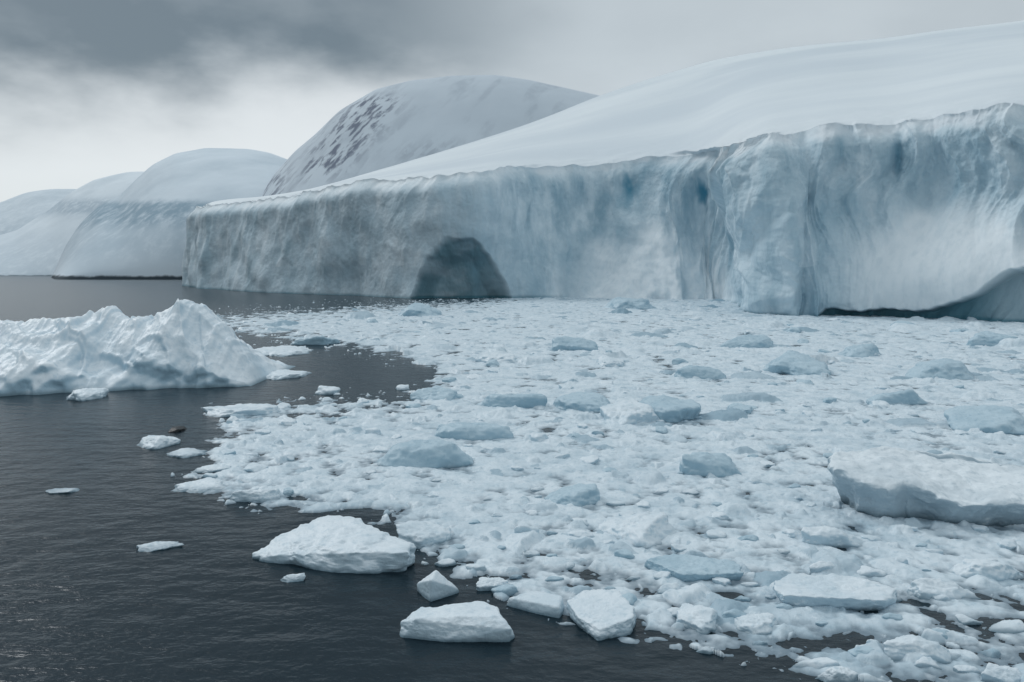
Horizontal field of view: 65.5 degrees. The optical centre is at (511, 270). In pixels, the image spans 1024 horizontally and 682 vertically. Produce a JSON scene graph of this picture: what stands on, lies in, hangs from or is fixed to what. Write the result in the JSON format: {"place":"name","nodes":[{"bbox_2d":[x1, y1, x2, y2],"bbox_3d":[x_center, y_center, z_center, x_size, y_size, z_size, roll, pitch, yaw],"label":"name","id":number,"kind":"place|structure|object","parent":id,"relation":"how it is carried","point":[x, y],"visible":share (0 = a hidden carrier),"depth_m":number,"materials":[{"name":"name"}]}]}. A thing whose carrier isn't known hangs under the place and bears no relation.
{"place":"outdoors","nodes":[
{"label":"outdoors","id":0,"kind":"place"},
{"bbox_2d":[0,189,75,234],"bbox_3d":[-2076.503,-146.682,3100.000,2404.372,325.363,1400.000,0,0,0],"label":"hill","id":1,"kind":"structure","parent":0,"point":[18,211],"depth_m":2768.17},
{"bbox_2d":[0,172,143,275],"bbox_3d":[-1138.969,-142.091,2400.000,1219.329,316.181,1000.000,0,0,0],"label":"hill","id":2,"kind":"structure","parent":0,"point":[35,246],"depth_m":2124.45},
{"bbox_2d":[51,148,286,278],"bbox_3d":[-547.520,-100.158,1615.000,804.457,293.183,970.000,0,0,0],"label":"hill","id":3,"kind":"structure","parent":0,"point":[136,229],"depth_m":1273.07,"materials":[{"name":"snow"}]},
{"bbox_2d":[262,75,598,195],"bbox_3d":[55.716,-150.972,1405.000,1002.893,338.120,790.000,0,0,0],"label":"mountain","id":4,"kind":"structure","parent":0,"point":[388,126],"depth_m":1183.48,"materials":[{"name":"snow"}]},
{"bbox_2d":[0,276,1023,681],"bbox_3d":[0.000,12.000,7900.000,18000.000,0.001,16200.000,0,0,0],"label":"water","id":5,"kind":"structure","parent":0,"point":[88,592],"depth_m":31.29,"materials":[{"name":"black liquid"}]},
{"bbox_2d":[45,488,79,493],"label":"ice floe","id":6,"kind":"object","parent":5,"relation":"on","point":[59,490],"visible":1,"depth_m":43.26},
{"bbox_2d":[66,388,108,400],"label":"ice chunk","id":7,"kind":"object","parent":5,"relation":"on","point":[84,394],"visible":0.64,"depth_m":74.59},
{"bbox_2d":[0,299,294,396],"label":"iceberg","id":8,"kind":"object","parent":5,"relation":"on","point":[184,343],"visible":0.98,"depth_m":83.59,"materials":[{"name":"ice"}]},
{"bbox_2d":[137,435,180,449],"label":"ice chunk","id":9,"kind":"object","parent":5,"relation":"on","point":[152,442],"visible":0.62,"depth_m":54.52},
{"bbox_2d":[136,541,183,551],"bbox_3d":[-15.382,11.980,34.780,1.842,0.306,1.312,0,0,-30],"label":"ice floe","id":10,"kind":"object","parent":5,"relation":"on","point":[155,546],"visible":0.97,"depth_m":34.47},
{"bbox_2d":[168,426,186,432],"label":"ice chunk","id":11,"kind":"object","parent":5,"relation":"on","point":[175,429],"visible":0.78,"depth_m":59.59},
{"bbox_2d":[166,448,206,457],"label":"ice floe","id":12,"kind":"object","parent":5,"relation":"on","point":[185,452],"visible":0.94,"depth_m":52.01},
{"bbox_2d":[172,477,226,492],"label":"ice floe","id":13,"kind":"object","parent":5,"relation":"on","point":[203,485],"visible":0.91,"depth_m":43.83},
{"bbox_2d":[191,464,230,472],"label":"ice floe","id":14,"kind":"object","parent":5,"relation":"on","point":[211,468],"visible":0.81,"depth_m":47.76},
{"bbox_2d":[202,403,280,416],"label":"ice floe","id":15,"kind":"object","parent":5,"relation":"on","point":[250,409],"visible":0.66,"depth_m":66.25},
{"bbox_2d":[228,489,280,501],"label":"ice chunk","id":16,"kind":"object","parent":5,"relation":"on","point":[258,495],"visible":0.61,"depth_m":41.48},
{"bbox_2d":[242,462,267,472],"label":"ice chunk","id":17,"kind":"object","parent":5,"relation":"on","point":[253,467],"visible":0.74,"depth_m":47.57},
{"bbox_2d":[255,345,313,356],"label":"ice floe","id":18,"kind":"object","parent":5,"relation":"on","point":[284,350],"visible":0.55,"depth_m":115.39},
{"bbox_2d":[277,417,296,425],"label":"ice chunk","id":19,"kind":"object","parent":5,"relation":"on","point":[288,421],"visible":0.67,"depth_m":61.76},
{"bbox_2d":[283,487,293,495],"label":"ice chunk","id":20,"kind":"object","parent":5,"relation":"on","point":[288,491],"visible":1,"depth_m":42.58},
{"bbox_2d":[266,369,311,379],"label":"ice floe","id":21,"kind":"object","parent":5,"relation":"on","point":[280,374],"visible":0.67,"depth_m":89.89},
{"bbox_2d":[281,573,305,582],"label":"ice chunk","id":22,"kind":"object","parent":5,"relation":"on","point":[294,577],"visible":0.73,"depth_m":30.87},
{"bbox_2d":[290,336,339,344],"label":"ice chunk","id":23,"kind":"object","parent":5,"relation":"on","point":[317,340],"visible":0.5,"depth_m":129.11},
{"bbox_2d":[315,385,339,394],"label":"ice chunk","id":24,"kind":"object","parent":5,"relation":"on","point":[327,390],"visible":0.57,"depth_m":77.63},
{"bbox_2d":[252,515,415,573],"bbox_3d":[-7.108,11.681,33.466,6.975,1.754,3.417,0,0,21],"label":"ice floe","id":25,"kind":"object","parent":5,"relation":"on","point":[340,544],"visible":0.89,"depth_m":32.59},
{"bbox_2d":[365,427,381,434],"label":"ice chunk","id":26,"kind":"object","parent":5,"relation":"on","point":[375,430],"visible":0.59,"depth_m":57.65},
{"bbox_2d":[371,445,388,452],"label":"ice chunk","id":27,"kind":"object","parent":5,"relation":"on","point":[378,448],"visible":0.62,"depth_m":52.59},
{"bbox_2d":[398,303,441,315],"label":"ice chunk","id":28,"kind":"object","parent":5,"relation":"on","point":[417,309],"visible":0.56,"depth_m":211.66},
{"bbox_2d":[373,438,473,468],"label":"ice chunk","id":29,"kind":"object","parent":5,"relation":"on","point":[437,453],"visible":0.56,"depth_m":48.63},
{"bbox_2d":[396,520,454,548],"bbox_3d":[-3.675,11.824,35.639,2.944,1.266,2.764,0,0,0],"label":"ice chunk","id":30,"kind":"object","parent":5,"relation":"on","point":[419,534],"visible":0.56,"depth_m":35.01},
{"bbox_2d":[410,385,462,400],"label":"ice chunk","id":31,"kind":"object","parent":5,"relation":"on","point":[437,392],"visible":0.6,"depth_m":74.06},
{"bbox_2d":[417,570,458,601],"bbox_3d":[-2.857,11.807,29.741,1.383,1.317,1.262,0,0,-42],"label":"ice chunk","id":32,"kind":"object","parent":5,"relation":"on","point":[434,585],"visible":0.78,"depth_m":29.31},
{"bbox_2d":[435,558,455,566],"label":"ice chunk","id":33,"kind":"object","parent":5,"relation":"on","point":[447,562],"visible":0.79,"depth_m":32.43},
{"bbox_2d":[399,601,514,641],"bbox_3d":[-1.810,11.877,26.491,3.817,1.203,1.618,0,0,0],"label":"ice floe","id":34,"kind":"object","parent":5,"relation":"on","point":[478,621],"visible":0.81,"depth_m":25.97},
{"bbox_2d":[434,422,513,440],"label":"ice chunk","id":35,"kind":"object","parent":5,"relation":"on","point":[474,431],"visible":0.59,"depth_m":56.41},
{"bbox_2d":[465,564,485,570],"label":"ice chunk","id":36,"kind":"object","parent":5,"relation":"on","point":[478,567],"visible":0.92,"depth_m":31.71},
{"bbox_2d":[476,577,509,590],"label":"ice chunk","id":37,"kind":"object","parent":5,"relation":"on","point":[485,584],"visible":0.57,"depth_m":30.04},
{"bbox_2d":[474,352,516,362],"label":"ice chunk","id":38,"kind":"object","parent":5,"relation":"on","point":[485,357],"visible":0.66,"depth_m":103.10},
{"bbox_2d":[491,584,518,595],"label":"ice chunk","id":39,"kind":"object","parent":5,"relation":"on","point":[509,590],"visible":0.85,"depth_m":29.53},
{"bbox_2d":[476,393,546,407],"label":"ice chunk","id":40,"kind":"object","parent":5,"relation":"on","point":[531,400],"visible":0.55,"depth_m":69.31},
{"bbox_2d":[514,524,538,532],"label":"ice chunk","id":41,"kind":"object","parent":5,"relation":"on","point":[519,528],"visible":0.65,"depth_m":35.44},
{"bbox_2d":[523,550,539,556],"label":"ice chunk","id":42,"kind":"object","parent":5,"relation":"on","point":[530,553],"visible":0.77,"depth_m":33.50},
{"bbox_2d":[507,591,563,617],"bbox_3d":[0.937,12.021,28.425,2.227,0.872,1.020,0,0,32],"label":"ice floe","id":43,"kind":"object","parent":5,"relation":"on","point":[544,604],"visible":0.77,"depth_m":28.15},
{"bbox_2d":[529,433,547,441],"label":"ice chunk","id":44,"kind":"object","parent":5,"relation":"on","point":[539,437],"visible":0.8,"depth_m":55.53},
{"bbox_2d":[545,576,563,581],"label":"ice chunk","id":45,"kind":"object","parent":5,"relation":"on","point":[553,578],"visible":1,"depth_m":30.63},
{"bbox_2d":[544,483,599,506],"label":"ice chunk","id":46,"kind":"object","parent":5,"relation":"on","point":[580,494],"visible":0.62,"depth_m":40.78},
{"bbox_2d":[550,336,597,350],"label":"ice chunk","id":47,"kind":"object","parent":5,"relation":"on","point":[562,343],"visible":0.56,"depth_m":117.91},
{"bbox_2d":[553,392,610,412],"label":"ice chunk","id":48,"kind":"object","parent":5,"relation":"on","point":[587,401],"visible":0.56,"depth_m":68.58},
{"bbox_2d":[569,530,594,537],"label":"ice chunk","id":49,"kind":"object","parent":5,"relation":"on","point":[577,533],"visible":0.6,"depth_m":35.56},
{"bbox_2d":[579,455,598,463],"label":"ice chunk","id":50,"kind":"object","parent":5,"relation":"on","point":[591,459],"visible":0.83,"depth_m":49.39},
{"bbox_2d":[170,296,1023,681],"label":"brash ice","id":51,"kind":"structure","parent":5,"relation":"on","point":[644,458],"depth_m":52.61,"materials":[{"name":"ice"}]},
{"bbox_2d":[282,451,294,460],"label":"ice chunk","id":52,"kind":"object","parent":51,"relation":"on","point":[289,456],"visible":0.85,"depth_m":50.20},
{"bbox_2d":[567,589,635,640],"bbox_3d":[3.205,11.886,27.296,2.177,1.195,2.583,0,0,-15],"label":"ice floe","id":53,"kind":"object","parent":5,"relation":"on","point":[599,614],"visible":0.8,"depth_m":26.91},
{"bbox_2d":[596,355,624,366],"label":"ice chunk","id":54,"kind":"object","parent":5,"relation":"on","point":[606,361],"visible":0.57,"depth_m":100.01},
{"bbox_2d":[606,501,624,506],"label":"ice chunk","id":55,"kind":"object","parent":5,"relation":"on","point":[614,503],"visible":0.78,"depth_m":40.61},
{"bbox_2d":[614,549,634,558],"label":"ice chunk","id":56,"kind":"object","parent":5,"relation":"on","point":[625,553],"visible":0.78,"depth_m":33.03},
{"bbox_2d":[622,593,636,604],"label":"ice chunk","id":57,"kind":"object","parent":5,"relation":"on","point":[631,598],"visible":0.37,"depth_m":28.64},
{"bbox_2d":[600,397,659,424],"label":"ice chunk","id":58,"kind":"object","parent":5,"relation":"on","point":[625,410],"visible":0.69,"depth_m":62.73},
{"bbox_2d":[604,297,655,309],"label":"ice chunk","id":59,"kind":"object","parent":5,"relation":"on","point":[629,303],"visible":0.51,"depth_m":249.36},
{"bbox_2d":[593,512,676,548],"bbox_3d":[5.381,11.774,35.989,4.893,1.491,2.762,0,0,37],"label":"ice chunk","id":60,"kind":"object","parent":5,"relation":"on","point":[645,531],"visible":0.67,"depth_m":35.69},
{"bbox_2d":[635,500,650,507],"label":"ice chunk","id":61,"kind":"object","parent":5,"relation":"on","point":[644,504],"visible":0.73,"depth_m":40.10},
{"bbox_2d":[656,426,666,433],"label":"ice chunk","id":62,"kind":"object","parent":5,"relation":"on","point":[661,429],"visible":0.66,"depth_m":58.74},
{"bbox_2d":[654,571,670,579],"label":"ice chunk","id":63,"kind":"object","parent":5,"relation":"on","point":[661,574],"visible":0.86,"depth_m":30.81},
{"bbox_2d":[657,583,680,593],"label":"ice chunk","id":64,"kind":"object","parent":5,"relation":"on","point":[663,588],"visible":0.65,"depth_m":29.53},
{"bbox_2d":[639,394,700,422],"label":"ice chunk","id":65,"kind":"object","parent":5,"relation":"on","point":[668,409],"visible":0.64,"depth_m":63.35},
{"bbox_2d":[667,607,680,616],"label":"ice chunk","id":66,"kind":"object","parent":5,"relation":"on","point":[673,611],"visible":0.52,"depth_m":27.66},
{"bbox_2d":[671,544,686,551],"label":"ice chunk","id":67,"kind":"object","parent":5,"relation":"on","point":[677,548],"visible":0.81,"depth_m":33.93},
{"bbox_2d":[672,358,688,364],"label":"ice chunk","id":68,"kind":"object","parent":5,"relation":"on","point":[676,361],"visible":0.6,"depth_m":101.62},
{"bbox_2d":[681,488,698,494],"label":"ice chunk","id":69,"kind":"object","parent":5,"relation":"on","point":[689,491],"visible":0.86,"depth_m":42.78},
{"bbox_2d":[644,554,743,581],"bbox_3d":[7.178,11.983,31.557,3.685,1.015,2.226,0,0,0],"label":"ice floe","id":70,"kind":"object","parent":5,"relation":"on","point":[687,568],"visible":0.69,"depth_m":31.16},
{"bbox_2d":[675,603,717,634],"bbox_3d":[6.376,11.863,27.300,1.880,0.736,1.787,0,0,-40],"label":"ice chunk","id":71,"kind":"object","parent":5,"relation":"on","point":[701,619],"visible":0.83,"depth_m":26.86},
{"bbox_2d":[674,365,726,379],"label":"ice chunk","id":72,"kind":"object","parent":5,"relation":"on","point":[691,371],"visible":0.49,"depth_m":87.94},
{"bbox_2d":[696,647,714,653],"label":"ice chunk","id":73,"kind":"object","parent":5,"relation":"on","point":[705,650],"visible":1,"depth_m":25.01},
{"bbox_2d":[679,452,741,477],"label":"ice chunk","id":74,"kind":"object","parent":5,"relation":"on","point":[704,464],"visible":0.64,"depth_m":46.39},
{"bbox_2d":[706,529,726,538],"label":"ice chunk","id":75,"kind":"object","parent":5,"relation":"on","point":[712,534],"visible":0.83,"depth_m":35.67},
{"bbox_2d":[712,512,729,519],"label":"ice chunk","id":76,"kind":"object","parent":5,"relation":"on","point":[720,515],"visible":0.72,"depth_m":38.21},
{"bbox_2d":[712,577,731,585],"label":"ice chunk","id":77,"kind":"object","parent":5,"relation":"on","point":[723,581],"visible":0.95,"depth_m":30.31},
{"bbox_2d":[721,609,746,617],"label":"ice chunk","id":78,"kind":"object","parent":5,"relation":"on","point":[735,613],"visible":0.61,"depth_m":27.22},
{"bbox_2d":[727,403,752,413],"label":"ice chunk","id":79,"kind":"object","parent":5,"relation":"on","point":[747,409],"visible":0.42,"depth_m":67.37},
{"bbox_2d":[733,595,752,601],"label":"ice chunk","id":80,"kind":"object","parent":5,"relation":"on","point":[741,598],"visible":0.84,"depth_m":28.90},
{"bbox_2d":[720,334,773,347],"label":"ice chunk","id":81,"kind":"object","parent":5,"relation":"on","point":[754,341],"visible":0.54,"depth_m":123.03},
{"bbox_2d":[737,534,758,540],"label":"ice chunk","id":82,"kind":"object","parent":5,"relation":"on","point":[752,537],"visible":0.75,"depth_m":35.10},
{"bbox_2d":[740,582,759,586],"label":"ice chunk","id":83,"kind":"object","parent":5,"relation":"on","point":[750,584],"visible":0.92,"depth_m":30.15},
{"bbox_2d":[743,365,761,372],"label":"ice chunk","id":84,"kind":"object","parent":5,"relation":"on","point":[750,367],"visible":0.62,"depth_m":93.93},
{"bbox_2d":[746,476,763,483],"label":"ice chunk","id":85,"kind":"object","parent":5,"relation":"on","point":[753,480],"visible":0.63,"depth_m":44.43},
{"bbox_2d":[734,612,777,634],"bbox_3d":[8.073,11.915,26.883,2.036,0.621,1.523,0,0,38],"label":"ice chunk","id":86,"kind":"object","parent":5,"relation":"on","point":[760,624],"visible":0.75,"depth_m":26.52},
{"bbox_2d":[760,461,774,467],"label":"ice chunk","id":87,"kind":"object","parent":5,"relation":"on","point":[767,464],"visible":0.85,"depth_m":48.79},
{"bbox_2d":[775,603,793,609],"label":"ice chunk","id":88,"kind":"object","parent":5,"relation":"on","point":[784,606],"visible":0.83,"depth_m":28.07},
{"bbox_2d":[782,529,797,537],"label":"ice chunk","id":89,"kind":"object","parent":5,"relation":"on","point":[790,533],"visible":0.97,"depth_m":35.52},
{"bbox_2d":[763,350,830,374],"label":"ice chunk","id":90,"kind":"object","parent":5,"relation":"on","point":[791,362],"visible":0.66,"depth_m":92.46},
{"bbox_2d":[792,657,839,668],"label":"ice chunk","id":91,"kind":"object","parent":5,"relation":"on","point":[819,663],"visible":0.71,"depth_m":24.05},
{"bbox_2d":[809,561,834,574],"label":"ice chunk","id":92,"kind":"object","parent":5,"relation":"on","point":[818,566],"visible":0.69,"depth_m":31.30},
{"bbox_2d":[801,525,865,547],"bbox_3d":[14.361,11.784,34.922,3.170,1.063,1.663,0,0,25],"label":"ice chunk","id":93,"kind":"object","parent":5,"relation":"on","point":[828,536],"visible":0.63,"depth_m":34.62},
{"bbox_2d":[772,573,897,610],"bbox_3d":[11.831,11.928,28.994,4.615,1.133,2.125,0,0,8],"label":"ice floe","id":94,"kind":"object","parent":5,"relation":"on","point":[834,590],"visible":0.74,"depth_m":28.49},
{"bbox_2d":[815,666,858,681],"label":"ice chunk","id":95,"kind":"object","parent":5,"relation":"on","point":[837,674],"visible":1,"depth_m":23.31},
{"bbox_2d":[838,343,881,357],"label":"ice chunk","id":96,"kind":"object","parent":5,"relation":"on","point":[866,350],"visible":0.59,"depth_m":110.62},
{"bbox_2d":[847,646,873,656],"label":"ice chunk","id":97,"kind":"object","parent":5,"relation":"on","point":[855,651],"visible":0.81,"depth_m":24.60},
{"bbox_2d":[860,535,881,540],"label":"ice chunk","id":98,"kind":"object","parent":5,"relation":"on","point":[871,538],"visible":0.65,"depth_m":35.06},
{"bbox_2d":[857,565,886,576],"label":"ice chunk","id":99,"kind":"object","parent":5,"relation":"on","point":[866,571],"visible":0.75,"depth_m":31.15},
{"bbox_2d":[871,400,889,406],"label":"ice chunk","id":100,"kind":"object","parent":5,"relation":"on","point":[881,403],"visible":0.66,"depth_m":69.98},
{"bbox_2d":[882,613,902,620],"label":"ice chunk","id":101,"kind":"object","parent":5,"relation":"on","point":[897,617],"visible":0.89,"depth_m":27.21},
{"bbox_2d":[866,389,927,404],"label":"ice chunk","id":102,"kind":"object","parent":5,"relation":"on","point":[909,397],"visible":0.52,"depth_m":71.00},
{"bbox_2d":[910,427,931,434],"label":"ice chunk","id":103,"kind":"object","parent":5,"relation":"on","point":[919,430],"visible":0.65,"depth_m":58.54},
{"bbox_2d":[883,634,960,663],"bbox_3d":[12.693,11.720,24.743,2.495,0.702,1.080,0,0,0],"label":"ice chunk","id":104,"kind":"object","parent":5,"relation":"on","point":[897,648],"visible":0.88,"depth_m":24.52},
{"bbox_2d":[827,446,1023,526],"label":"iceberg","id":105,"kind":"object","parent":5,"relation":"on","point":[891,482],"visible":0.86,"depth_m":38.34,"materials":[{"name":"ice"}]},
{"bbox_2d":[914,656,941,669],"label":"ice chunk","id":106,"kind":"object","parent":5,"relation":"on","point":[924,661],"visible":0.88,"depth_m":23.98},
{"bbox_2d":[905,358,974,379],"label":"ice chunk","id":107,"kind":"object","parent":5,"relation":"on","point":[947,368],"visible":0.57,"depth_m":88.40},
{"bbox_2d":[932,594,950,600],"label":"ice chunk","id":108,"kind":"object","parent":5,"relation":"on","point":[941,597],"visible":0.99,"depth_m":28.84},
{"bbox_2d":[907,578,980,599],"bbox_3d":[15.937,11.872,29.402,2.872,0.958,1.258,0,0,0],"label":"ice chunk","id":109,"kind":"object","parent":5,"relation":"on","point":[925,588],"visible":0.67,"depth_m":29.20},
{"bbox_2d":[953,665,981,673],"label":"ice chunk","id":110,"kind":"object","parent":5,"relation":"on","point":[963,669],"visible":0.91,"depth_m":23.69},
{"bbox_2d":[955,614,981,624],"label":"ice chunk","id":111,"kind":"object","parent":5,"relation":"on","point":[963,619],"visible":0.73,"depth_m":27.06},
{"bbox_2d":[971,525,989,531],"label":"ice chunk","id":112,"kind":"object","parent":5,"relation":"on","point":[979,528],"visible":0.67,"depth_m":36.45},
{"bbox_2d":[944,405,1023,434],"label":"ice chunk","id":113,"kind":"object","parent":5,"relation":"on","point":[995,418],"visible":0.61,"depth_m":60.07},
{"bbox_2d":[948,558,1022,580],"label":"ice chunk","id":114,"kind":"object","parent":5,"relation":"on","point":[989,569],"visible":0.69,"depth_m":30.91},
{"bbox_2d":[977,648,1000,657],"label":"ice chunk","id":115,"kind":"object","parent":5,"relation":"on","point":[993,653],"visible":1,"depth_m":24.81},
{"bbox_2d":[966,331,1017,346],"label":"ice chunk","id":116,"kind":"object","parent":5,"relation":"on","point":[988,338],"visible":0.48,"depth_m":125.98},
{"bbox_2d":[980,663,1021,681],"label":"ice chunk","id":117,"kind":"object","parent":5,"relation":"on","point":[991,672],"visible":0.96,"depth_m":23.17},
{"bbox_2d":[988,619,1023,633],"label":"ice chunk","id":118,"kind":"object","parent":5,"relation":"on","point":[1015,626],"visible":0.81,"depth_m":26.52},
{"bbox_2d":[996,539,1016,549],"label":"ice chunk","id":119,"kind":"object","parent":5,"relation":"on","point":[1010,544],"visible":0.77,"depth_m":34.21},
{"bbox_2d":[0,0,1023,201],"label":"sky","id":120,"kind":"structure","parent":0,"point":[90,90],"materials":[{"name":"grey"}]},
{"bbox_2d":[182,20,1023,321],"bbox_3d":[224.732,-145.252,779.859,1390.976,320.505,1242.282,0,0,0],"label":"glacier","id":121,"kind":"object","parent":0,"point":[882,176],"visible":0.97,"depth_m":352.12,"materials":[{"name":"ice"}]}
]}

